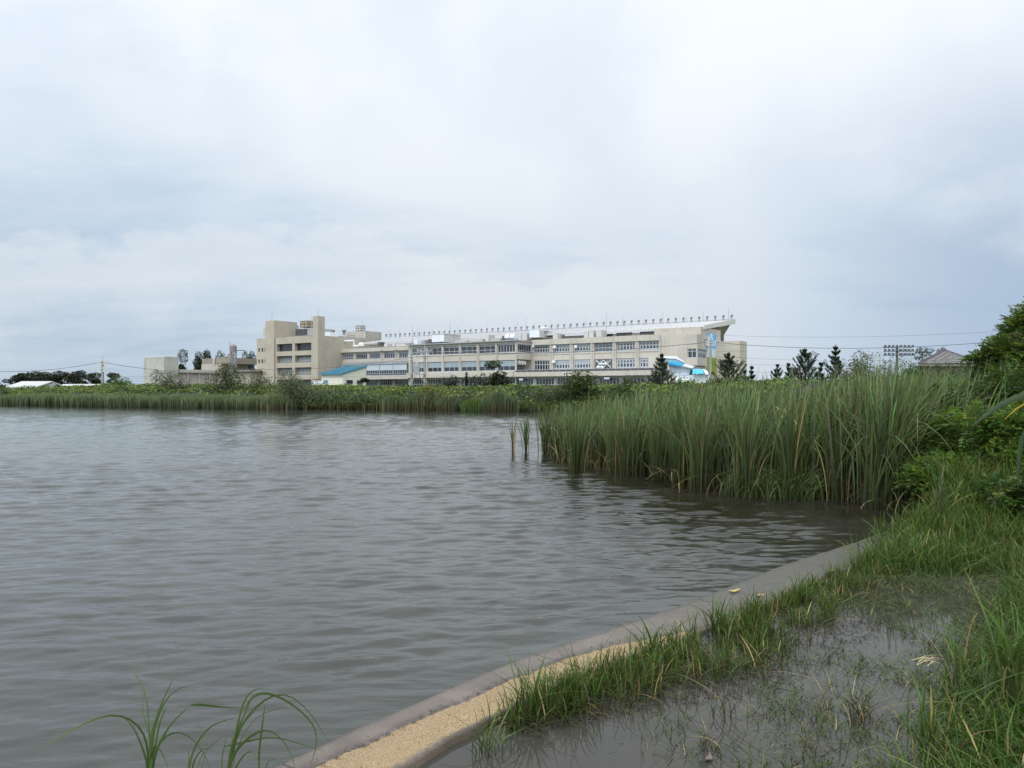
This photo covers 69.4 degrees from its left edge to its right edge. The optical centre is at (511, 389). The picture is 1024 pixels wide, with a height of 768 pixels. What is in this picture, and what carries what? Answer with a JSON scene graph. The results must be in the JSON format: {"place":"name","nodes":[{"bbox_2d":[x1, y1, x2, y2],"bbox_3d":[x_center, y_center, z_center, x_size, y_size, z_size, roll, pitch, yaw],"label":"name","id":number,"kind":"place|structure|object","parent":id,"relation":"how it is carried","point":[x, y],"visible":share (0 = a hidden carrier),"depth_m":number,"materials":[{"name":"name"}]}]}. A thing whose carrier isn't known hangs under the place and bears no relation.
{"place":"outdoors","nodes":[
{"label":"outdoors","id":0,"kind":"place"},
{"bbox_2d":[290,399,614,412],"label":"bank grass","id":1,"kind":"structure","parent":0,"point":[530,406],"depth_m":61.18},
{"bbox_2d":[0,405,921,767],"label":"water","id":2,"kind":"structure","parent":0,"point":[338,573],"depth_m":7.38,"materials":[{"name":"liquid"}]},
{"bbox_2d":[37,665,236,767],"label":"reed plant","id":3,"kind":"object","parent":2,"relation":"on","point":[151,751],"visible":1,"depth_m":3.07,"materials":[{"name":"plant"}]},
{"bbox_2d":[0,392,293,409],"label":"reed fringe","id":4,"kind":"object","parent":2,"relation":"on","point":[200,401],"visible":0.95,"depth_m":68.97,"materials":[{"name":"plant"}]},
{"bbox_2d":[188,715,236,767],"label":"reed plant","id":5,"kind":"object","parent":2,"relation":"on","point":[192,753],"visible":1,"depth_m":3.15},
{"bbox_2d":[221,688,326,767],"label":"reed plant","id":6,"kind":"object","parent":2,"relation":"on","point":[232,754],"visible":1,"depth_m":3.09,"materials":[{"name":"plant"}]},
{"bbox_2d":[261,394,299,409],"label":"reed clump","id":7,"kind":"object","parent":2,"relation":"on","point":[282,402],"visible":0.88,"depth_m":62.17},
{"bbox_2d":[378,395,406,410],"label":"reed clump","id":8,"kind":"object","parent":2,"relation":"on","point":[392,403],"visible":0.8,"depth_m":59.38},
{"bbox_2d":[401,392,435,410],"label":"reed clump","id":9,"kind":"object","parent":2,"relation":"on","point":[419,402],"visible":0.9,"depth_m":58.53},
{"bbox_2d":[435,395,462,411],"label":"reed clump","id":10,"kind":"object","parent":2,"relation":"on","point":[448,403],"visible":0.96,"depth_m":57.62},
{"bbox_2d":[460,396,483,411],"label":"reed clump","id":11,"kind":"object","parent":2,"relation":"on","point":[472,405],"visible":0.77,"depth_m":56.42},
{"bbox_2d":[476,390,519,412],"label":"reed clump","id":12,"kind":"object","parent":2,"relation":"on","point":[494,402],"visible":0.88,"depth_m":55.58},
{"bbox_2d":[517,415,531,451],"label":"reed clump","id":13,"kind":"object","parent":2,"relation":"on","point":[525,438],"visible":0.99,"depth_m":20.26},
{"bbox_2d":[534,404,555,453],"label":"reed clump","id":14,"kind":"object","parent":2,"relation":"in","point":[542,431],"visible":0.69,"depth_m":19.47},
{"bbox_2d":[562,401,596,472],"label":"reed clump","id":15,"kind":"object","parent":2,"relation":"on","point":[575,451],"visible":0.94,"depth_m":15.29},
{"bbox_2d":[597,401,626,474],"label":"reed clump","id":16,"kind":"object","parent":2,"relation":"on","point":[611,466],"visible":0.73,"depth_m":14.86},
{"bbox_2d":[603,393,645,476],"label":"reed clump","id":17,"kind":"object","parent":2,"relation":"on","point":[626,454],"visible":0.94,"depth_m":14.56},
{"bbox_2d":[640,392,673,479],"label":"reed clump","id":18,"kind":"object","parent":2,"relation":"on","point":[660,453],"visible":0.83,"depth_m":13.93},
{"bbox_2d":[660,388,703,485],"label":"reed clump","id":19,"kind":"object","parent":2,"relation":"on","point":[679,470],"visible":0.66,"depth_m":13.10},
{"bbox_2d":[673,390,723,494],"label":"reed clump","id":20,"kind":"object","parent":2,"relation":"on","point":[699,456],"visible":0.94,"depth_m":12.18,"materials":[{"name":"plant"}]},
{"bbox_2d":[537,443,912,513],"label":"dry reed litter","id":21,"kind":"object","parent":2,"relation":"on","point":[679,486],"visible":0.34,"depth_m":13.01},
{"bbox_2d":[719,382,780,497],"bbox_3d":[3.734,0.806,11.753,0.961,1.887,0.814,0,0,-30],"label":"reed clump","id":22,"kind":"object","parent":2,"relation":"in","point":[740,442],"visible":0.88,"depth_m":11.70,"materials":[{"name":"plant"}]},
{"bbox_2d":[524,350,1020,511],"bbox_3d":[5.182,0.542,18.858,10.187,2.435,20.277,0,0,-12],"label":"reed bed","id":23,"kind":"object","parent":2,"relation":"in","point":[898,401],"visible":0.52,"depth_m":12.16,"materials":[{"name":"plant"}]},
{"bbox_2d":[710,462,856,501],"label":"sedge plant","id":24,"kind":"object","parent":2,"relation":"on","point":[776,489],"visible":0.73,"depth_m":11.56,"materials":[{"name":"plant"}]},
{"bbox_2d":[758,383,812,499],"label":"reed clump","id":25,"kind":"object","parent":2,"relation":"on","point":[789,457],"visible":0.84,"depth_m":11.54,"materials":[{"name":"plant"}]},
{"bbox_2d":[804,384,865,499],"bbox_3d":[5.051,0.784,11.540,1.026,1.932,0.891,0,0,21],"label":"reed clump","id":26,"kind":"object","parent":2,"relation":"on","point":[827,442],"visible":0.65,"depth_m":11.47,"materials":[{"name":"plant"}]},
{"bbox_2d":[845,398,908,506],"bbox_3d":[5.308,0.890,10.745,0.812,1.720,0.768,0,0,0],"label":"reed clump","id":27,"kind":"object","parent":2,"relation":"on","point":[875,445],"visible":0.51,"depth_m":10.70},
{"bbox_2d":[0,0,1023,385],"label":"sky","id":28,"kind":"structure","parent":0,"point":[192,176],"materials":[{"name":"white"}]},
{"bbox_2d":[310,409,927,513],"bbox_3d":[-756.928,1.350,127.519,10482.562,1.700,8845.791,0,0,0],"label":"ground","id":29,"kind":"structure","parent":0,"point":[913,506],"depth_m":10.64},
{"bbox_2d":[6,381,60,388],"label":"warehouse","id":30,"kind":"structure","parent":29,"relation":"on","point":[34,383],"depth_m":117.99,"materials":[{"name":"metal"}]},
{"bbox_2d":[30,371,57,385],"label":"broad pine tree","id":31,"kind":"object","parent":29,"relation":"on","point":[45,375],"visible":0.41,"depth_m":174.66,"materials":[{"name":"green plant"}]},
{"bbox_2d":[41,370,70,386],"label":"broad pine tree","id":32,"kind":"object","parent":29,"relation":"on","point":[55,375],"visible":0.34,"depth_m":173.95,"materials":[{"name":"green plant"}]},
{"bbox_2d":[61,372,81,383],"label":"broad pine tree","id":33,"kind":"object","parent":29,"relation":"on","point":[70,378],"visible":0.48,"depth_m":173.68,"materials":[{"name":"green plant"}]},
{"bbox_2d":[71,370,100,383],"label":"broad pine tree","id":34,"kind":"object","parent":29,"relation":"on","point":[80,375],"visible":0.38,"depth_m":174.89,"materials":[{"name":"green plant"}]},
{"bbox_2d":[143,353,180,384],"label":"hall building","id":35,"kind":"structure","parent":29,"relation":"on","point":[167,364],"depth_m":234.63,"materials":[{"name":"grey concrete"}]},
{"bbox_2d":[149,369,182,388],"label":"willow shrub","id":36,"kind":"object","parent":29,"relation":"on","point":[165,382],"visible":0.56,"depth_m":76.44,"materials":[{"name":"green plant"}]},
{"bbox_2d":[178,369,221,384],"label":"wing building","id":37,"kind":"structure","parent":29,"relation":"on","point":[206,374],"depth_m":242.51,"materials":[{"name":"beige paint"}]},
{"bbox_2d":[204,372,235,390],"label":"bush","id":38,"kind":"object","parent":29,"relation":"on","point":[219,385],"visible":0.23,"depth_m":73.22,"materials":[{"name":"green plant"}]},
{"bbox_2d":[201,354,256,382],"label":"annexe building","id":39,"kind":"structure","parent":29,"relation":"on","point":[211,363],"depth_m":259.20,"materials":[{"name":"beige paint"}]},
{"bbox_2d":[213,362,244,389],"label":"broadleaf tree","id":40,"kind":"object","parent":29,"relation":"on","point":[225,375],"visible":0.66,"depth_m":74.05,"materials":[{"name":"green plant"}]},
{"bbox_2d":[229,342,244,377],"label":"water tower","id":41,"kind":"structure","parent":29,"relation":"on","point":[233,350],"depth_m":249.26,"materials":[{"name":"grey metal"}]},
{"bbox_2d":[232,370,262,384],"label":"flat roofed house","id":42,"kind":"structure","parent":29,"relation":"on","point":[250,373],"depth_m":238.41,"materials":[{"name":"beige concrete"}]},
{"bbox_2d":[222,370,276,393],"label":"bush","id":43,"kind":"object","parent":29,"relation":"on","point":[252,384],"visible":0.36,"depth_m":70.38,"materials":[{"name":"green plant"}]},
{"bbox_2d":[264,369,323,406],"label":"willow shrub","id":44,"kind":"object","parent":29,"relation":"on","point":[294,384],"visible":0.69,"depth_m":64.16,"materials":[{"name":"green plant"}]},
{"bbox_2d":[257,315,356,385],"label":"office building","id":45,"kind":"structure","parent":29,"relation":"on","point":[292,346],"depth_m":231.92,"materials":[{"name":"beige concrete"}]},
{"bbox_2d":[295,388,345,406],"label":"bush","id":46,"kind":"object","parent":29,"relation":"on","point":[323,397],"visible":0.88,"depth_m":63.06,"materials":[{"name":"green plant"}]},
{"bbox_2d":[318,366,366,385],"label":"shed","id":47,"kind":"structure","parent":29,"relation":"on","point":[357,373],"depth_m":199.22,"materials":[{"name":"beige metal"}]},
{"bbox_2d":[345,388,387,407],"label":"bush","id":48,"kind":"object","parent":29,"relation":"on","point":[368,399],"visible":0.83,"depth_m":61.54,"materials":[{"name":"green plant"}]},
{"bbox_2d":[420,341,430,386],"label":"utility pole","id":49,"kind":"object","parent":29,"relation":"on","point":[424,369],"visible":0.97,"depth_m":119.87,"materials":[{"name":"concrete"}]},
{"bbox_2d":[425,342,705,353],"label":"cable","id":50,"kind":"object","parent":49,"relation":"attached to","point":[579,351],"visible":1,"depth_m":118.87,"materials":[{"name":"grey plastic"}]},
{"bbox_2d":[416,381,453,403],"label":"bush","id":51,"kind":"object","parent":29,"relation":"on","point":[430,391],"visible":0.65,"depth_m":59.71,"materials":[{"name":"green plant"}]},
{"bbox_2d":[0,375,960,411],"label":"creeper foliage","id":52,"kind":"object","parent":29,"relation":"on","point":[515,390],"visible":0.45,"depth_m":64.92,"materials":[{"name":"green plant"}]},
{"bbox_2d":[468,372,492,387],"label":"shrub","id":53,"kind":"object","parent":29,"relation":"on","point":[477,381],"visible":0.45,"depth_m":94.95,"materials":[{"name":"green plant"}]},
{"bbox_2d":[484,360,506,386],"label":"cedar tree","id":54,"kind":"object","parent":29,"relation":"on","point":[495,377],"visible":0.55,"depth_m":95.45,"materials":[{"name":"green plant"}]},
{"bbox_2d":[332,307,746,386],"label":"grandstand building","id":55,"kind":"structure","parent":29,"relation":"on","point":[533,358],"depth_m":196.06,"materials":[{"name":"beige paint"}]},
{"bbox_2d":[366,365,378,375],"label":"window","id":56,"kind":"structure","parent":55,"relation":"in","point":[371,370],"depth_m":221.16,"materials":[{"name":"glass"}]},
{"bbox_2d":[379,364,392,374],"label":"window","id":57,"kind":"structure","parent":55,"relation":"in","point":[384,369],"depth_m":218.00,"materials":[{"name":"glass"}]},
{"bbox_2d":[393,364,406,374],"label":"window","id":58,"kind":"structure","parent":55,"relation":"in","point":[398,369],"depth_m":215.14,"materials":[{"name":"glass"}]},
{"bbox_2d":[444,361,458,371],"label":"window","id":59,"kind":"structure","parent":55,"relation":"in","point":[448,366],"depth_m":205.24,"materials":[{"name":"glass"}]},
{"bbox_2d":[462,361,476,370],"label":"window","id":60,"kind":"structure","parent":55,"relation":"in","point":[466,365],"depth_m":201.81,"materials":[{"name":"glass"}]},
{"bbox_2d":[498,344,514,352],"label":"window","id":61,"kind":"structure","parent":55,"relation":"in","point":[502,348],"depth_m":194.98,"materials":[{"name":"glass"}]},
{"bbox_2d":[498,360,514,370],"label":"window","id":62,"kind":"structure","parent":55,"relation":"in","point":[508,365],"depth_m":194.84,"materials":[{"name":"glass"}]},
{"bbox_2d":[574,359,589,368],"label":"window","id":63,"kind":"structure","parent":55,"relation":"in","point":[584,363],"depth_m":191.49,"materials":[{"name":"glass"}]},
{"bbox_2d":[595,342,611,351],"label":"window","id":64,"kind":"structure","parent":55,"relation":"in","point":[607,345],"depth_m":188.20,"materials":[{"name":"glass"}]},
{"bbox_2d":[595,359,611,368],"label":"window","id":65,"kind":"structure","parent":55,"relation":"in","point":[607,363],"depth_m":187.93,"materials":[{"name":"glass"}]},
{"bbox_2d":[617,341,634,350],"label":"window","id":66,"kind":"structure","parent":55,"relation":"in","point":[630,346],"depth_m":184.61,"materials":[{"name":"glass"}]},
{"bbox_2d":[617,358,634,367],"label":"window","id":67,"kind":"structure","parent":55,"relation":"in","point":[623,362],"depth_m":184.65,"materials":[{"name":"glass"}]},
{"bbox_2d":[640,340,658,350],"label":"window","id":68,"kind":"structure","parent":55,"relation":"in","point":[643,344],"depth_m":181.21,"materials":[{"name":"glass"}]},
{"bbox_2d":[528,379,577,402],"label":"bush","id":69,"kind":"object","parent":29,"relation":"on","point":[546,392],"visible":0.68,"depth_m":56.31,"materials":[{"name":"green plant"}]},
{"bbox_2d":[552,367,616,401],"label":"bush","id":70,"kind":"object","parent":29,"relation":"on","point":[579,383],"visible":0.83,"depth_m":55.53,"materials":[{"name":"green plant"}]},
{"bbox_2d":[609,375,639,404],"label":"bush","id":71,"kind":"object","parent":29,"relation":"on","point":[626,384],"visible":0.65,"depth_m":51.95,"materials":[{"name":"green plant"}]},
{"bbox_2d":[642,353,676,385],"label":"pine tree","id":72,"kind":"object","parent":29,"relation":"on","point":[663,364],"visible":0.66,"depth_m":73.77,"materials":[{"name":"green plant"}]},
{"bbox_2d":[663,356,708,382],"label":"covered stairway","id":73,"kind":"object","parent":29,"relation":"on","point":[677,365],"visible":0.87,"depth_m":149.70,"materials":[{"name":"white"}]},
{"bbox_2d":[708,352,750,383],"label":"pine tree","id":74,"kind":"object","parent":29,"relation":"on","point":[728,367],"visible":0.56,"depth_m":77.54,"materials":[{"name":"green plant"}]},
{"bbox_2d":[784,348,828,382],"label":"pine tree","id":75,"kind":"object","parent":29,"relation":"on","point":[805,355],"visible":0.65,"depth_m":77.63,"materials":[{"name":"green plant"}]},
{"bbox_2d":[824,344,845,379],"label":"pine tree","id":76,"kind":"object","parent":29,"relation":"on","point":[834,358],"visible":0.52,"depth_m":77.89,"materials":[{"name":"green plant"}]},
{"bbox_2d":[825,358,875,381],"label":"hedge","id":77,"kind":"object","parent":29,"relation":"on","point":[846,372],"visible":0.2,"depth_m":56.81,"materials":[{"name":"green plant"}]},
{"bbox_2d":[848,352,917,376],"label":"hedge","id":78,"kind":"object","parent":29,"relation":"on","point":[880,365],"visible":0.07,"depth_m":57.39,"materials":[{"name":"green plant"}]},
{"bbox_2d":[883,345,913,376],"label":"floodlight mast","id":79,"kind":"object","parent":29,"relation":"on","point":[895,350],"visible":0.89,"depth_m":149.43,"materials":[{"name":"metal"}]},
{"bbox_2d":[890,361,975,387],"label":"bush","id":80,"kind":"object","parent":29,"relation":"on","point":[938,371],"visible":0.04,"depth_m":21.98,"materials":[{"name":"green plant"}]},
{"bbox_2d":[918,347,975,375],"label":"tiled roof house","id":81,"kind":"structure","parent":29,"relation":"on","point":[944,355],"depth_m":84.40,"materials":[{"name":"tile"}]},
{"bbox_2d":[909,360,1023,420],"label":"fern bush","id":82,"kind":"object","parent":29,"relation":"on","point":[1007,378],"visible":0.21,"depth_m":12.24,"materials":[{"name":"green plant"}]},
{"bbox_2d":[953,296,1023,385],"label":"locust tree","id":83,"kind":"object","parent":29,"relation":"on","point":[1005,344],"visible":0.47,"depth_m":14.95,"materials":[{"name":"green plant"}]},
{"bbox_2d":[841,443,1023,581],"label":"tall grass","id":84,"kind":"structure","parent":0,"point":[961,515],"depth_m":8.01,"materials":[{"name":"plant"}]},
{"bbox_2d":[892,507,1023,554],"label":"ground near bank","id":85,"kind":"structure","parent":0,"point":[1006,539],"depth_m":7.97,"materials":[{"name":"plant"}]},
{"bbox_2d":[474,646,594,717],"bbox_3d":[0.121,1.517,3.784,0.663,0.396,0.707,0,0,0],"label":"grass tuft","id":86,"kind":"object","parent":85,"relation":"on","point":[531,687],"visible":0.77,"depth_m":3.85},
{"bbox_2d":[505,630,661,707],"bbox_3d":[0.400,1.519,3.955,1.008,0.393,0.847,0,0,0],"label":"grass tuft","id":87,"kind":"object","parent":85,"relation":"on","point":[576,683],"visible":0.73,"depth_m":3.98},
{"bbox_2d":[276,532,895,767],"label":"kerb","id":88,"kind":"structure","parent":85,"relation":"on","point":[384,751],"depth_m":4.08,"materials":[{"name":"concrete"}]},
{"bbox_2d":[316,612,694,766],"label":"plant litter","id":89,"kind":"object","parent":88,"relation":"on","point":[487,688],"visible":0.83,"depth_m":4.07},
{"bbox_2d":[479,549,921,742],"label":"kerb grass","id":90,"kind":"structure","parent":88,"relation":"on","point":[659,662],"depth_m":4.47,"materials":[{"name":"plant"}]},
{"bbox_2d":[611,608,712,658],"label":"grass tuft","id":91,"kind":"object","parent":85,"relation":"on","point":[649,637],"visible":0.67,"depth_m":4.67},
{"bbox_2d":[677,586,739,637],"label":"grass tuft","id":92,"kind":"object","parent":85,"relation":"on","point":[717,621],"visible":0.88,"depth_m":5.11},
{"bbox_2d":[418,564,1023,767],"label":"puddle water","id":93,"kind":"structure","parent":85,"relation":"on","point":[567,750],"depth_m":3.88,"materials":[{"name":"grey liquid"}]},
{"bbox_2d":[432,693,526,762],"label":"grass tuft","id":94,"kind":"object","parent":93,"relation":"on","point":[486,744],"visible":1,"depth_m":3.48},
{"bbox_2d":[663,696,764,756],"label":"puddle weed","id":95,"kind":"object","parent":93,"relation":"on","point":[703,742],"visible":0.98,"depth_m":3.50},
{"bbox_2d":[653,671,795,722],"bbox_3d":[1.150,1.597,3.848,0.754,0.236,0.406,0,0,24],"label":"puddle weed","id":96,"kind":"object","parent":93,"relation":"on","point":[729,705],"visible":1,"depth_m":3.85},
{"bbox_2d":[510,573,943,739],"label":"drowned stems","id":97,"kind":"object","parent":93,"relation":"on","point":[625,711],"visible":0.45,"depth_m":4.54,"materials":[{"name":"plant"}]},
{"bbox_2d":[738,578,764,622],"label":"grass tuft","id":98,"kind":"object","parent":93,"relation":"on","point":[757,604],"visible":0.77,"depth_m":5.37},
{"bbox_2d":[740,670,838,717],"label":"puddle weed","id":99,"kind":"object","parent":93,"relation":"on","point":[823,696],"visible":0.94,"depth_m":3.88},
{"bbox_2d":[775,697,845,760],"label":"puddle weed","id":100,"kind":"object","parent":93,"relation":"on","point":[805,743],"visible":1,"depth_m":3.48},
{"bbox_2d":[775,643,980,727],"bbox_3d":[1.871,1.557,3.812,1.024,0.317,0.707,0,0,0],"label":"puddle weed","id":101,"kind":"object","parent":93,"relation":"on","point":[864,705],"visible":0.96,"depth_m":3.79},
{"bbox_2d":[924,575,988,695],"bbox_3d":[2.539,1.344,4.062,0.444,0.702,0.417,0,0,0],"label":"grass tuft","id":102,"kind":"object","parent":93,"relation":"on","point":[959,655],"visible":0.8,"depth_m":4.09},
{"bbox_2d":[907,672,1022,763],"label":"grass tuft","id":103,"kind":"object","parent":93,"relation":"on","point":[923,728],"visible":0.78,"depth_m":3.33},
{"bbox_2d":[540,549,1023,767],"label":"puddle weeds","id":104,"kind":"object","parent":85,"relation":"on","point":[896,580],"visible":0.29,"depth_m":4.40,"materials":[{"name":"plant"}]},
{"bbox_2d":[786,564,815,606],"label":"grass tuft","id":105,"kind":"object","parent":85,"relation":"on","point":[802,591],"visible":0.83,"depth_m":5.85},
{"bbox_2d":[819,584,853,618],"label":"grass tuft","id":106,"kind":"object","parent":85,"relation":"on","point":[828,610],"visible":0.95,"depth_m":5.50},
{"bbox_2d":[837,499,990,570],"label":"shore grass","id":107,"kind":"structure","parent":85,"relation":"on","point":[880,531],"depth_m":7.71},
{"bbox_2d":[823,520,1023,767],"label":"lush grass","id":108,"kind":"structure","parent":85,"relation":"on","point":[991,727],"depth_m":3.99,"materials":[{"name":"plant"}]},
{"bbox_2d":[927,460,961,520],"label":"grass tuft","id":109,"kind":"object","parent":85,"relation":"on","point":[941,491],"visible":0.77,"depth_m":8.24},
{"bbox_2d":[891,391,1023,507],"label":"fern bush","id":110,"kind":"object","parent":85,"relation":"on","point":[1006,434],"visible":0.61,"depth_m":9.70,"materials":[{"name":"green plant"}]},
{"bbox_2d":[903,442,1023,503],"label":"bank sedge","id":111,"kind":"object","parent":85,"relation":"on","point":[931,480],"visible":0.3,"depth_m":9.15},
{"bbox_2d":[967,462,1023,528],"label":"fern bush","id":112,"kind":"object","parent":85,"relation":"on","point":[1010,488],"visible":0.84,"depth_m":8.35,"materials":[{"name":"green plant"}]},
{"bbox_2d":[971,393,1023,488],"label":"reed plant","id":113,"kind":"object","parent":85,"relation":"on","point":[1016,397],"visible":1,"depth_m":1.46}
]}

